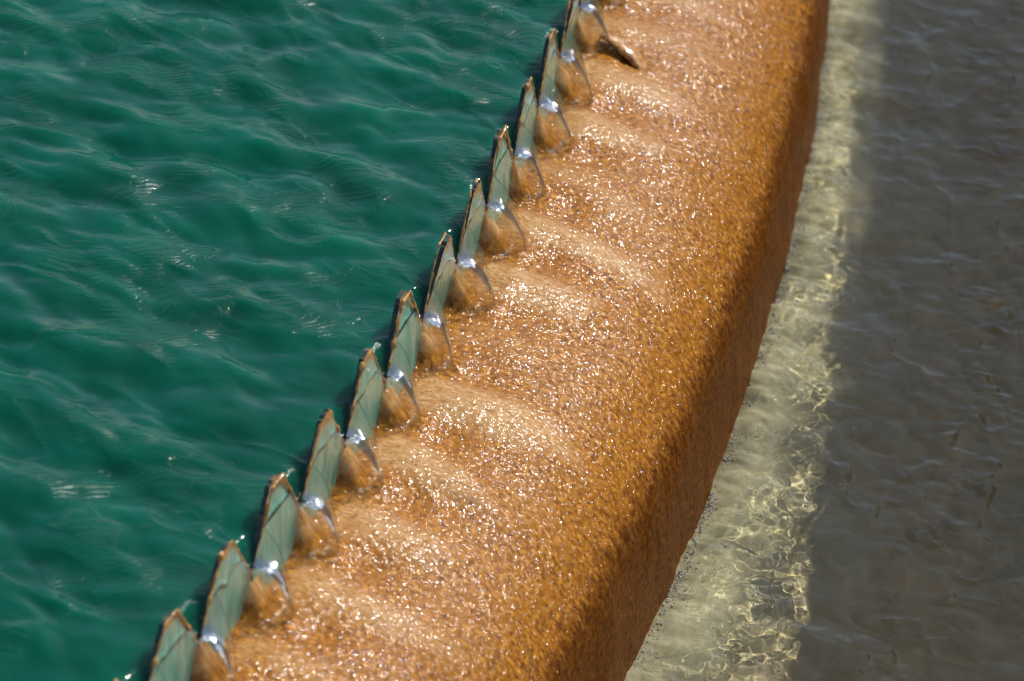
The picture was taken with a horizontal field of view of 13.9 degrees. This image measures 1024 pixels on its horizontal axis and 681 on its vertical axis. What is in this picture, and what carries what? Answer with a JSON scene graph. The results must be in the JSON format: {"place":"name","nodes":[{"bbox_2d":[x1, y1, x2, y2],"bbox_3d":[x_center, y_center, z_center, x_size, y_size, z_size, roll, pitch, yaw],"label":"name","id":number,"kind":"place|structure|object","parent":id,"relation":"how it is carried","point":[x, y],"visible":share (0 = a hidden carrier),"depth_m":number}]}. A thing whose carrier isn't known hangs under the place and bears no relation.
{"place":"outdoors","nodes":[
{"label":"outdoors","id":0,"kind":"place"},
{"bbox_2d":[0,0,579,680],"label":"tank water","id":1,"kind":"structure","parent":0,"point":[224,224],"depth_m":7.31},
{"bbox_2d":[625,0,1023,680],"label":"channel water","id":2,"kind":"structure","parent":0,"point":[909,566],"depth_m":8.11},
{"bbox_2d":[634,0,926,676],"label":"bubbles","id":3,"kind":"object","parent":2,"relation":"on","point":[762,353],"visible":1,"depth_m":8.29},
{"label":"channel floor","id":4,"kind":"structure","parent":0,"visible":0},
{"bbox_2d":[190,0,829,680],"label":"overflow lip","id":5,"kind":"object","parent":4,"relation":"on","point":[528,504],"visible":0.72,"depth_m":7.41},
{"bbox_2d":[114,0,589,680],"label":"weir plate","id":6,"kind":"object","parent":5,"relation":"on","point":[230,580],"visible":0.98,"depth_m":6.94},
{"bbox_2d":[195,622,232,673],"bbox_3d":[-0.451,0.477,6.435,0.065,0.122,0.121,14,34,16],"label":"water jet","id":7,"kind":"object","parent":6,"relation":"attached to","point":[208,636],"visible":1,"depth_m":6.43},
{"bbox_2d":[249,559,292,604],"bbox_3d":[-0.375,0.382,6.594,0.076,0.126,0.100,14,34,16],"label":"water jet","id":8,"kind":"object","parent":6,"relation":"attached to","point":[273,571],"visible":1,"depth_m":6.59},
{"bbox_2d":[299,493,338,539],"bbox_3d":[-0.307,0.283,6.756,0.073,0.124,0.102,13,34,15],"label":"water jet","id":9,"kind":"object","parent":6,"relation":"attached to","point":[315,502],"visible":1,"depth_m":6.75},
{"bbox_2d":[343,428,381,476],"bbox_3d":[-0.240,0.186,6.918,0.077,0.125,0.111,13,33,14],"label":"water jet","id":10,"kind":"object","parent":6,"relation":"attached to","point":[352,435],"visible":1,"depth_m":6.91},
{"bbox_2d":[386,367,418,407],"bbox_3d":[-0.183,0.084,7.081,0.066,0.124,0.105,12,33,13],"label":"water jet","id":11,"kind":"object","parent":6,"relation":"attached to","point":[392,372],"visible":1,"depth_m":7.08},
{"bbox_2d":[422,312,451,352],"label":"water jet","id":12,"kind":"object","parent":6,"relation":"attached to","point":[432,318],"visible":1,"depth_m":7.24},
{"bbox_2d":[455,251,492,292],"bbox_3d":[-0.062,-0.114,7.409,0.078,0.125,0.123,11,33,12],"label":"water jet","id":13,"kind":"object","parent":6,"relation":"attached to","point":[463,258],"visible":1,"depth_m":7.41},
{"bbox_2d":[485,201,524,237],"bbox_3d":[-0.009,-0.215,7.573,0.080,0.126,0.095,11,33,11],"label":"water jet","id":14,"kind":"object","parent":6,"relation":"attached to","point":[506,211],"visible":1,"depth_m":7.57},
{"bbox_2d":[513,147,543,183],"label":"water jet","id":15,"kind":"object","parent":6,"relation":"attached to","point":[520,152],"visible":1,"depth_m":7.74},
{"bbox_2d":[537,96,571,135],"bbox_3d":[0.085,-0.420,7.905,0.075,0.125,0.110,10,33,9],"label":"water jet","id":16,"kind":"object","parent":6,"relation":"attached to","point":[547,103],"visible":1,"depth_m":7.90},
{"bbox_2d":[559,51,591,90],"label":"water jet","id":17,"kind":"object","parent":6,"relation":"attached to","point":[571,57],"visible":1,"depth_m":8.06},
{"bbox_2d":[579,2,608,35],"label":"water jet","id":18,"kind":"object","parent":6,"relation":"attached to","point":[588,7],"visible":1,"depth_m":8.24},
{"bbox_2d":[598,31,647,69],"bbox_3d":[0.223,-0.562,8.269,0.110,0.077,0.080,8,33,8],"label":"fish","id":19,"kind":"object","parent":5,"relation":"on","point":[631,55],"visible":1,"depth_m":8.26}
]}

